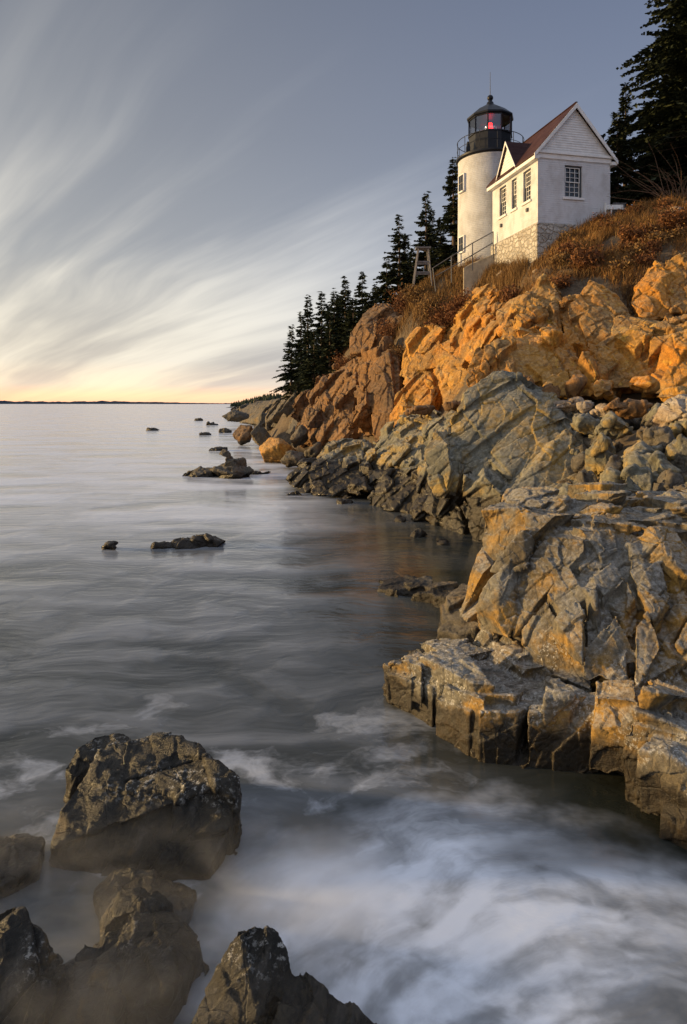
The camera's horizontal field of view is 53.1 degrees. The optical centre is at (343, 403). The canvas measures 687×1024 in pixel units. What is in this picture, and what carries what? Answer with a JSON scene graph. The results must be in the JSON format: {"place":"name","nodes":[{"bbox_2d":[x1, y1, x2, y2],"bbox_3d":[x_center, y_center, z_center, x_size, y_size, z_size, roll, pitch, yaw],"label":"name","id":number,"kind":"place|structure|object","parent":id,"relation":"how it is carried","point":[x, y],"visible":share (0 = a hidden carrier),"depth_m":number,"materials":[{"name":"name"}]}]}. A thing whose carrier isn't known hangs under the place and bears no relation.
{"place":"outdoors","nodes":[
{"label":"outdoors","id":0,"kind":"place"},
{"bbox_2d":[0,400,178,403],"bbox_3d":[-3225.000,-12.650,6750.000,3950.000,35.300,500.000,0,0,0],"label":"distant hills","id":1,"kind":"structure","parent":0,"point":[59,402],"depth_m":6599.37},
{"bbox_2d":[230,398,281,424],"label":"cliff face","id":2,"kind":"object","parent":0,"point":[255,408],"visible":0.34,"depth_m":139.17},
{"bbox_2d":[222,410,248,421],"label":"shore boulder","id":3,"kind":"object","parent":2,"relation":"on","point":[235,416],"visible":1,"depth_m":119.22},
{"bbox_2d":[258,384,302,434],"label":"cliff face","id":4,"kind":"object","parent":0,"point":[275,410],"visible":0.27,"depth_m":73.58},
{"bbox_2d":[0,0,672,402],"label":"sky","id":5,"kind":"structure","parent":0,"point":[178,177],"materials":[{"name":"grey"}]},
{"bbox_2d":[0,404,686,1023],"bbox_3d":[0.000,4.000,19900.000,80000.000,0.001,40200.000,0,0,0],"label":"water","id":6,"kind":"structure","parent":0,"point":[390,864],"depth_m":8.04,"materials":[{"name":"grey liquid"}]},
{"bbox_2d":[0,833,45,898],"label":"surf rock","id":7,"kind":"object","parent":6,"relation":"in","point":[22,856],"visible":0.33,"depth_m":5.76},
{"bbox_2d":[0,906,69,1023],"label":"surf rock","id":8,"kind":"object","parent":6,"relation":"in","point":[33,972],"visible":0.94,"depth_m":4.47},
{"bbox_2d":[63,733,130,802],"bbox_3d":[-2.495,4.064,7.186,0.683,1.114,0.665,0,0,0],"label":"surf rock","id":9,"kind":"object","parent":6,"relation":"in","point":[77,768],"visible":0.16,"depth_m":6.98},
{"bbox_2d":[49,867,208,1023],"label":"surf rock","id":10,"kind":"object","parent":6,"relation":"in","point":[141,961],"visible":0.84,"depth_m":4.65,"materials":[{"name":"stone"}]},
{"bbox_2d":[49,732,241,880],"bbox_3d":[-1.740,4.311,6.559,1.670,1.945,1.632,0,0,0],"label":"surf rock","id":11,"kind":"object","parent":6,"relation":"in","point":[165,804],"visible":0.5,"depth_m":6.17,"materials":[{"name":"stone"}]},
{"bbox_2d":[151,533,225,548],"bbox_3d":[-4.414,3.974,19.415,2.124,0.675,1.169,0,0,0],"label":"sea rock","id":12,"kind":"object","parent":6,"relation":"in","point":[200,540],"visible":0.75,"depth_m":19.14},
{"bbox_2d":[183,466,215,476],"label":"sea rock","id":13,"kind":"object","parent":6,"relation":"in","point":[200,471],"visible":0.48,"depth_m":37.49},
{"bbox_2d":[210,457,253,478],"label":"sea rock","id":14,"kind":"object","parent":6,"relation":"in","point":[236,468],"visible":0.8,"depth_m":37.01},
{"bbox_2d":[233,425,252,444],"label":"shore boulder","id":15,"kind":"object","parent":6,"relation":"on","point":[241,435],"visible":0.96,"depth_m":65.45,"materials":[{"name":"brown stone"}]},
{"bbox_2d":[250,424,270,445],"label":"shore boulder","id":16,"kind":"object","parent":6,"relation":"on","point":[259,433],"visible":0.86,"depth_m":60.54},
{"bbox_2d":[259,437,295,462],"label":"shore boulder","id":17,"kind":"object","parent":6,"relation":"on","point":[272,450],"visible":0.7,"depth_m":46.05,"materials":[{"name":"orange stone"}]},
{"bbox_2d":[191,926,376,1023],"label":"surf rock","id":18,"kind":"object","parent":6,"relation":"in","point":[254,980],"visible":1,"depth_m":4.25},
{"bbox_2d":[280,450,305,467],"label":"shore boulder","id":19,"kind":"object","parent":6,"relation":"on","point":[290,458],"visible":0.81,"depth_m":41.72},
{"bbox_2d":[286,438,377,498],"bbox_3d":[-0.064,3.153,32.696,5.429,2.871,9.462,0,0,0],"label":"shore rock","id":20,"kind":"object","parent":6,"relation":"in","point":[339,468],"visible":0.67,"depth_m":31.24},
{"bbox_2d":[362,410,441,514],"bbox_3d":[3.279,2.378,29.716,4.955,4.186,12.513,0,0,0],"label":"shore rock","id":21,"kind":"object","parent":6,"relation":"in","point":[394,457],"visible":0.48,"depth_m":28.48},
{"bbox_2d":[405,404,434,417],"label":"block of rock","id":22,"kind":"structure","parent":21,"relation":"on","point":[424,410],"depth_m":30.69,"materials":[{"name":"brown stone"}]},
{"bbox_2d":[377,574,479,644],"bbox_3d":[1.839,4.017,13.240,1.474,1.638,4.692,0,0,-15],"label":"rock ledge","id":23,"kind":"object","parent":6,"relation":"in","point":[447,598],"visible":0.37,"depth_m":13.47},
{"bbox_2d":[410,410,469,534],"bbox_3d":[4.108,2.203,25.883,3.204,4.104,10.132,0,0,6],"label":"shore rock","id":24,"kind":"object","parent":6,"relation":"in","point":[431,509],"visible":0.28,"depth_m":22.99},
{"bbox_2d":[382,481,686,849],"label":"rock ledge","id":25,"kind":"object","parent":6,"relation":"in","point":[575,593],"visible":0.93,"depth_m":8.49,"materials":[{"name":"stone"}]},
{"bbox_2d":[290,336,403,447],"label":"cliff face","id":26,"kind":"object","parent":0,"point":[353,398],"visible":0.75,"depth_m":44.80},
{"bbox_2d":[349,296,409,356],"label":"rock","id":27,"kind":"object","parent":26,"relation":"on","point":[363,334],"visible":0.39,"depth_m":48.26,"materials":[{"name":"brown stone"}]},
{"bbox_2d":[389,283,520,425],"bbox_3d":[6.413,-2.067,36.995,8.100,9.188,14.644,0,0,0],"label":"cliff face","id":28,"kind":"object","parent":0,"point":[438,358],"visible":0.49,"depth_m":37.28},
{"bbox_2d":[253,209,686,689],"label":"hillside","id":29,"kind":"structure","parent":0,"point":[280,429],"depth_m":30.45,"materials":[{"name":"stone"}]},
{"bbox_2d":[269,324,299,401],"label":"spruce tree","id":30,"kind":"object","parent":29,"relation":"on","point":[289,355],"visible":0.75,"depth_m":65.86,"materials":[{"name":"green plant"}]},
{"bbox_2d":[281,311,306,392],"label":"spruce tree","id":31,"kind":"object","parent":29,"relation":"on","point":[296,345],"visible":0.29,"depth_m":65.80,"materials":[{"name":"green plant"}]},
{"bbox_2d":[290,425,308,447],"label":"shore boulder","id":32,"kind":"object","parent":29,"relation":"on","point":[299,436],"visible":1,"depth_m":46.59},
{"bbox_2d":[285,295,318,400],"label":"spruce tree","id":33,"kind":"object","parent":29,"relation":"on","point":[307,315],"visible":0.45,"depth_m":62.77,"materials":[{"name":"green plant"}]},
{"bbox_2d":[292,329,323,397],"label":"spruce tree","id":34,"kind":"object","parent":29,"relation":"on","point":[307,373],"visible":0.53,"depth_m":58.77,"materials":[{"name":"green plant"}]},
{"bbox_2d":[296,291,329,386],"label":"spruce tree","id":35,"kind":"object","parent":29,"relation":"on","point":[320,324],"visible":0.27,"depth_m":60.82,"materials":[{"name":"green plant"}]},
{"bbox_2d":[304,442,321,457],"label":"shore boulder","id":36,"kind":"object","parent":29,"relation":"on","point":[314,450],"visible":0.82,"depth_m":42.52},
{"bbox_2d":[307,312,343,382],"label":"spruce tree","id":37,"kind":"object","parent":29,"relation":"on","point":[330,351],"visible":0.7,"depth_m":57.85,"materials":[{"name":"green plant"}]},
{"bbox_2d":[314,288,343,365],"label":"spruce tree","id":38,"kind":"object","parent":29,"relation":"on","point":[332,309],"visible":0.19,"depth_m":59.82,"materials":[{"name":"green plant"}]},
{"bbox_2d":[322,276,353,356],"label":"spruce tree","id":39,"kind":"object","parent":29,"relation":"on","point":[346,294],"visible":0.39,"depth_m":58.84,"materials":[{"name":"green plant"}]},
{"bbox_2d":[327,349,350,368],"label":"shrub","id":40,"kind":"object","parent":29,"relation":"on","point":[342,361],"visible":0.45,"depth_m":50.52,"materials":[{"name":"brown plant"}]},
{"bbox_2d":[334,298,359,351],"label":"spruce tree","id":41,"kind":"object","parent":29,"relation":"on","point":[348,324],"visible":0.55,"depth_m":56.77,"materials":[{"name":"green plant"}]},
{"bbox_2d":[343,271,370,329],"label":"spruce tree","id":42,"kind":"object","parent":29,"relation":"on","point":[361,294],"visible":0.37,"depth_m":57.84,"materials":[{"name":"green plant"}]},
{"bbox_2d":[353,293,377,317],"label":"spruce tree","id":43,"kind":"object","parent":29,"relation":"on","point":[369,304],"visible":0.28,"depth_m":56.83,"materials":[{"name":"green plant"}]},
{"bbox_2d":[358,258,395,320],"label":"spruce tree","id":44,"kind":"object","parent":29,"relation":"on","point":[382,290],"visible":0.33,"depth_m":56.71,"materials":[{"name":"green plant"}]},
{"bbox_2d":[369,315,400,342],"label":"shrub","id":45,"kind":"object","parent":29,"relation":"on","point":[388,329],"visible":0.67,"depth_m":45.70,"materials":[{"name":"brown plant"}]},
{"bbox_2d":[384,286,407,316],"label":"shrub","id":46,"kind":"object","parent":29,"relation":"on","point":[400,305],"visible":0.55,"depth_m":45.35,"materials":[{"name":"brown plant"}]},
{"bbox_2d":[373,214,421,303],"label":"spruce tree","id":47,"kind":"object","parent":29,"relation":"on","point":[398,268],"visible":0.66,"depth_m":55.76,"materials":[{"name":"green plant"}]},
{"bbox_2d":[393,283,428,306],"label":"shrub","id":48,"kind":"object","parent":29,"relation":"on","point":[413,293],"visible":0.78,"depth_m":42.98,"materials":[{"name":"plant"}]},
{"bbox_2d":[396,191,443,287],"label":"spruce tree","id":49,"kind":"object","parent":29,"relation":"on","point":[429,238],"visible":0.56,"depth_m":54.85,"materials":[{"name":"green plant"}]},
{"bbox_2d":[412,246,432,286],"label":"timber stand","id":50,"kind":"object","parent":29,"relation":"on","point":[428,261],"visible":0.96,"depth_m":42.73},
{"bbox_2d":[410,288,448,317],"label":"shrub","id":51,"kind":"object","parent":29,"relation":"on","point":[425,306],"visible":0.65,"depth_m":41.48,"materials":[{"name":"plant"}]},
{"bbox_2d":[423,306,453,331],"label":"shrub","id":52,"kind":"object","parent":29,"relation":"on","point":[437,321],"visible":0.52,"depth_m":40.30,"materials":[{"name":"brown plant"}]},
{"bbox_2d":[430,217,450,270],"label":"spruce tree","id":53,"kind":"object","parent":29,"relation":"on","point":[442,237],"visible":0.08,"depth_m":55.88,"materials":[{"name":"green plant"}]},
{"bbox_2d":[427,157,457,272],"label":"spruce tree","id":54,"kind":"object","parent":29,"relation":"on","point":[450,216],"visible":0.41,"depth_m":52.86,"materials":[{"name":"green plant"}]},
{"bbox_2d":[435,293,466,326],"bbox_3d":[6.503,-5.174,39.329,2.568,2.080,2.435,0,0,25],"label":"shrub","id":55,"kind":"object","parent":29,"relation":"on","point":[451,315],"visible":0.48,"depth_m":39.29,"materials":[{"name":"brown plant"}]},
{"bbox_2d":[445,283,472,310],"bbox_3d":[7.072,-5.734,38.737,2.274,1.891,2.451,0,0,43],"label":"shrub","id":56,"kind":"object","parent":29,"relation":"on","point":[459,302],"visible":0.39,"depth_m":38.51,"materials":[{"name":"brown plant"}]},
{"bbox_2d":[391,252,533,344],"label":"dry grass","id":57,"kind":"structure","parent":29,"relation":"on","point":[514,273],"depth_m":41.13,"materials":[{"name":"plant"}]},
{"bbox_2d":[463,254,494,296],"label":"concrete steps","id":58,"kind":"structure","parent":29,"relation":"on","point":[470,275],"depth_m":39.82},
{"bbox_2d":[432,231,493,290],"bbox_3d":[6.908,-8.244,39.799,3.512,3.364,0.296,0,0,11],"label":"handrail","id":59,"kind":"object","parent":58,"relation":"attached to","point":[465,258],"visible":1,"depth_m":39.69,"materials":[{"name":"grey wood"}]},
{"bbox_2d":[456,85,523,266],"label":"lighthouse","id":60,"kind":"object","parent":29,"relation":"on","point":[478,162],"visible":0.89,"depth_m":41.71,"materials":[{"name":"white paint"}]},
{"bbox_2d":[424,370,588,542],"bbox_3d":[6.199,1.700,21.769,5.721,5.605,6.918,0,0,35],"label":"boulder","id":61,"kind":"object","parent":29,"relation":"on","point":[496,438],"visible":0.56,"depth_m":20.85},
{"bbox_2d":[539,383,560,398],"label":"block of rock","id":62,"kind":"structure","parent":61,"relation":"on","point":[549,387],"depth_m":22.66,"materials":[{"name":"brown stone"}]},
{"bbox_2d":[550,396,583,412],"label":"block of rock","id":63,"kind":"structure","parent":61,"relation":"on","point":[567,406],"depth_m":21.40,"materials":[{"name":"stone"}]},
{"bbox_2d":[576,400,594,413],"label":"block of rock","id":64,"kind":"structure","parent":61,"relation":"on","point":[585,406],"depth_m":20.98,"materials":[{"name":"stone"}]},
{"bbox_2d":[493,279,525,302],"bbox_3d":[8.362,-5.215,33.487,1.887,1.383,2.011,0,0,42],"label":"shrub","id":65,"kind":"object","parent":29,"relation":"on","point":[511,294],"visible":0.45,"depth_m":33.20,"materials":[{"name":"brown plant"}]},
{"bbox_2d":[466,324,600,401],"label":"orange crag","id":66,"kind":"structure","parent":29,"relation":"on","point":[548,355],"depth_m":25.34,"materials":[{"name":"stone"}]},
{"bbox_2d":[486,102,617,265],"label":"house","id":67,"kind":"structure","parent":29,"relation":"on","point":[551,180],"depth_m":35.63,"materials":[{"name":"paint"}]},
{"bbox_2d":[497,186,506,219],"bbox_3d":[9.080,-11.389,38.880,0.320,1.778,1.030,0,0,-13],"label":"window","id":68,"kind":"structure","parent":67,"relation":"in","point":[503,191],"depth_m":39.11,"materials":[{"name":"paint"}]},
{"bbox_2d":[521,169,531,205],"bbox_3d":[9.714,-11.389,36.122,0.320,1.778,1.030,0,0,-13],"label":"window","id":69,"kind":"structure","parent":67,"relation":"in","point":[528,199],"depth_m":36.25,"materials":[{"name":"paint"}]},
{"bbox_2d":[563,166,584,200],"bbox_3d":[11.853,-11.389,35.521,1.200,1.778,0.320,0,0,-13],"label":"window","id":70,"kind":"structure","parent":67,"relation":"in","point":[572,173],"depth_m":35.62,"materials":[{"name":"paint"}]},
{"bbox_2d":[549,248,570,266],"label":"shrub","id":71,"kind":"object","parent":29,"relation":"on","point":[555,258],"visible":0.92,"depth_m":32.23,"materials":[{"name":"plant"}]},
{"bbox_2d":[550,272,575,288],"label":"shrub","id":72,"kind":"object","parent":29,"relation":"on","point":[563,281],"visible":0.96,"depth_m":30.43,"materials":[{"name":"brown plant"}]},
{"bbox_2d":[564,374,587,398],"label":"block of rock","id":73,"kind":"structure","parent":29,"relation":"on","point":[574,386],"depth_m":22.80,"materials":[{"name":"brown stone"}]},
{"bbox_2d":[571,452,585,472],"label":"rubble stone","id":74,"kind":"object","parent":29,"relation":"on","point":[577,463],"visible":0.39,"depth_m":18.79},
{"bbox_2d":[570,413,600,434],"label":"boulder","id":75,"kind":"object","parent":29,"relation":"on","point":[586,423],"visible":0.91,"depth_m":19.74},
{"bbox_2d":[562,239,609,270],"bbox_3d":[11.026,-6.577,30.999,2.275,1.437,1.864,0,0,0],"label":"shrub","id":76,"kind":"object","parent":29,"relation":"on","point":[584,257],"visible":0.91,"depth_m":30.63,"materials":[{"name":"brown plant"}]},
{"bbox_2d":[575,469,597,482],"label":"rubble stone","id":77,"kind":"object","parent":29,"relation":"on","point":[583,475],"visible":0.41,"depth_m":17.61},
{"bbox_2d":[501,273,686,402],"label":"orange crag","id":78,"kind":"structure","parent":29,"relation":"on","point":[612,333],"depth_m":26.16,"materials":[{"name":"stone"}]},
{"bbox_2d":[631,252,686,320],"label":"orange crag","id":79,"kind":"structure","parent":78,"relation":"on","point":[660,291],"depth_m":27.21,"materials":[{"name":"stone"}]},
{"bbox_2d":[509,192,686,314],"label":"dry grass","id":80,"kind":"structure","parent":29,"relation":"on","point":[590,229],"depth_m":32.23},
{"bbox_2d":[585,432,615,476],"bbox_3d":[6.773,1.357,18.158,0.850,1.212,0.880,0,0,-42],"label":"boulder","id":81,"kind":"object","parent":29,"relation":"on","point":[600,450],"visible":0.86,"depth_m":17.89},
{"bbox_2d":[588,379,613,400],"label":"block of rock","id":82,"kind":"structure","parent":29,"relation":"on","point":[601,389],"depth_m":22.42,"materials":[{"name":"orange stone"}]},
{"bbox_2d":[599,467,620,482],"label":"boulder","id":83,"kind":"object","parent":29,"relation":"on","point":[611,474],"visible":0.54,"depth_m":16.09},
{"bbox_2d":[604,455,622,471],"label":"rubble stone","id":84,"kind":"object","parent":29,"relation":"on","point":[614,462],"visible":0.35,"depth_m":17.09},
{"bbox_2d":[597,411,632,438],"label":"boulder","id":85,"kind":"object","parent":29,"relation":"on","point":[612,425],"visible":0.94,"depth_m":18.87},
{"bbox_2d":[606,112,634,214],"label":"spruce tree","id":86,"kind":"object","parent":29,"relation":"on","point":[615,185],"visible":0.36,"depth_m":42.84,"materials":[{"name":"green plant"}]},
{"bbox_2d":[605,252,636,271],"bbox_3d":[12.156,-6.188,30.226,1.455,1.045,1.384,0,0,44],"label":"shrub","id":87,"kind":"object","parent":29,"relation":"on","point":[616,262],"visible":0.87,"depth_m":30.05,"materials":[{"name":"plant"}]},
{"bbox_2d":[605,82,640,206],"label":"spruce tree","id":88,"kind":"object","parent":29,"relation":"on","point":[623,110],"visible":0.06,"depth_m":43.83,"materials":[{"name":"green plant"}]},
{"bbox_2d":[603,397,652,418],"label":"block of rock","id":89,"kind":"structure","parent":29,"relation":"on","point":[628,408],"depth_m":20.14,"materials":[{"name":"brown stone"}]},
{"bbox_2d":[620,463,654,490],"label":"rubble stone","id":90,"kind":"object","parent":29,"relation":"on","point":[641,478],"visible":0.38,"depth_m":15.68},
{"bbox_2d":[610,110,665,204],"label":"spruce tree","id":91,"kind":"object","parent":29,"relation":"on","point":[646,131],"visible":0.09,"depth_m":42.03,"materials":[{"name":"green plant"}]},
{"bbox_2d":[623,451,652,468],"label":"rubble stone","id":92,"kind":"object","parent":29,"relation":"on","point":[638,459],"visible":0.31,"depth_m":16.30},
{"bbox_2d":[621,439,654,461],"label":"boulder","id":93,"kind":"object","parent":29,"relation":"on","point":[640,446],"visible":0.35,"depth_m":16.77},
{"bbox_2d":[613,218,663,243],"bbox_3d":[13.489,-7.791,31.471,1.851,1.404,2.163,0,0,-44],"label":"shrub","id":94,"kind":"object","parent":29,"relation":"on","point":[628,233],"visible":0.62,"depth_m":31.30,"materials":[{"name":"brown plant"}]},
{"bbox_2d":[622,238,659,256],"bbox_3d":[13.242,-6.862,30.547,1.582,0.868,1.542,0,0,37],"label":"shrub","id":95,"kind":"object","parent":29,"relation":"on","point":[637,249],"visible":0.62,"depth_m":30.38,"materials":[{"name":"plant"}]},
{"bbox_2d":[601,0,686,203],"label":"spruce tree","id":96,"kind":"object","parent":29,"relation":"on","point":[667,61],"visible":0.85,"depth_m":39.09,"materials":[{"name":"green plant"}]},
{"bbox_2d":[629,375,659,394],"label":"block of rock","id":97,"kind":"structure","parent":29,"relation":"on","point":[647,384],"depth_m":22.11,"materials":[{"name":"orange stone"}]},
{"bbox_2d":[629,251,660,267],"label":"shrub","id":98,"kind":"object","parent":29,"relation":"on","point":[638,260],"visible":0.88,"depth_m":29.77,"materials":[{"name":"brown plant"}]},
{"bbox_2d":[607,140,686,203],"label":"bare bush","id":99,"kind":"object","parent":29,"relation":"on","point":[667,193],"visible":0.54,"depth_m":35.53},
{"bbox_2d":[636,238,666,254],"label":"shrub","id":100,"kind":"object","parent":29,"relation":"on","point":[656,245],"visible":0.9,"depth_m":30.14,"materials":[{"name":"brown plant"}]},
{"bbox_2d":[619,136,686,208],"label":"spruce tree","id":101,"kind":"object","parent":29,"relation":"on","point":[668,153],"visible":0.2,"depth_m":39.55,"materials":[{"name":"green plant"}]},
{"bbox_2d":[641,226,676,244],"bbox_3d":[14.112,-7.396,30.499,1.663,1.021,1.429,0,0,0],"label":"shrub","id":102,"kind":"object","parent":29,"relation":"on","point":[653,236],"visible":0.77,"depth_m":30.38,"materials":[{"name":"plant"}]},
{"bbox_2d":[643,426,675,452],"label":"boulder","id":103,"kind":"object","parent":29,"relation":"on","point":[663,436],"visible":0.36,"depth_m":17.22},
{"bbox_2d":[648,450,681,482],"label":"boulder","id":104,"kind":"object","parent":29,"relation":"on","point":[658,462],"visible":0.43,"depth_m":15.88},
{"bbox_2d":[650,394,686,427],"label":"block of rock","id":105,"kind":"structure","parent":29,"relation":"on","point":[670,410],"depth_m":17.95,"materials":[{"name":"stone"}]},
{"bbox_2d":[650,203,686,231],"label":"shrub","id":106,"kind":"object","parent":29,"relation":"on","point":[670,219],"visible":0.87,"depth_m":30.58,"materials":[{"name":"brown plant"}]},
{"bbox_2d":[653,469,684,490],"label":"rubble stone","id":107,"kind":"object","parent":29,"relation":"on","point":[667,480],"visible":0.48,"depth_m":14.92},
{"bbox_2d":[657,386,686,401],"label":"block of rock","id":108,"kind":"structure","parent":29,"relation":"on","point":[665,394],"depth_m":20.91,"materials":[{"name":"orange stone"}]},
{"bbox_2d":[664,434,686,470],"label":"boulder","id":109,"kind":"object","parent":29,"relation":"on","point":[678,443],"visible":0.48,"depth_m":16.27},
{"bbox_2d":[669,451,684,473],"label":"rubble stone","id":110,"kind":"object","parent":29,"relation":"on","point":[678,462],"visible":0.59,"depth_m":16.03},
{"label":"rubble stone","id":111,"kind":"object","parent":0,"visible":0},
{"bbox_2d":[590,403,619,416],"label":"block of rock","id":112,"kind":"structure","parent":111,"relation":"on","point":[598,410],"depth_m":20.63,"materials":[{"name":"stone"}]},
{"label":"headland","id":113,"kind":"structure","parent":0,"visible":0},
{"bbox_2d":[230,393,284,406],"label":"forest","id":114,"kind":"object","parent":113,"relation":"on","point":[263,397],"visible":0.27,"depth_m":653.00,"materials":[{"name":"plant"}]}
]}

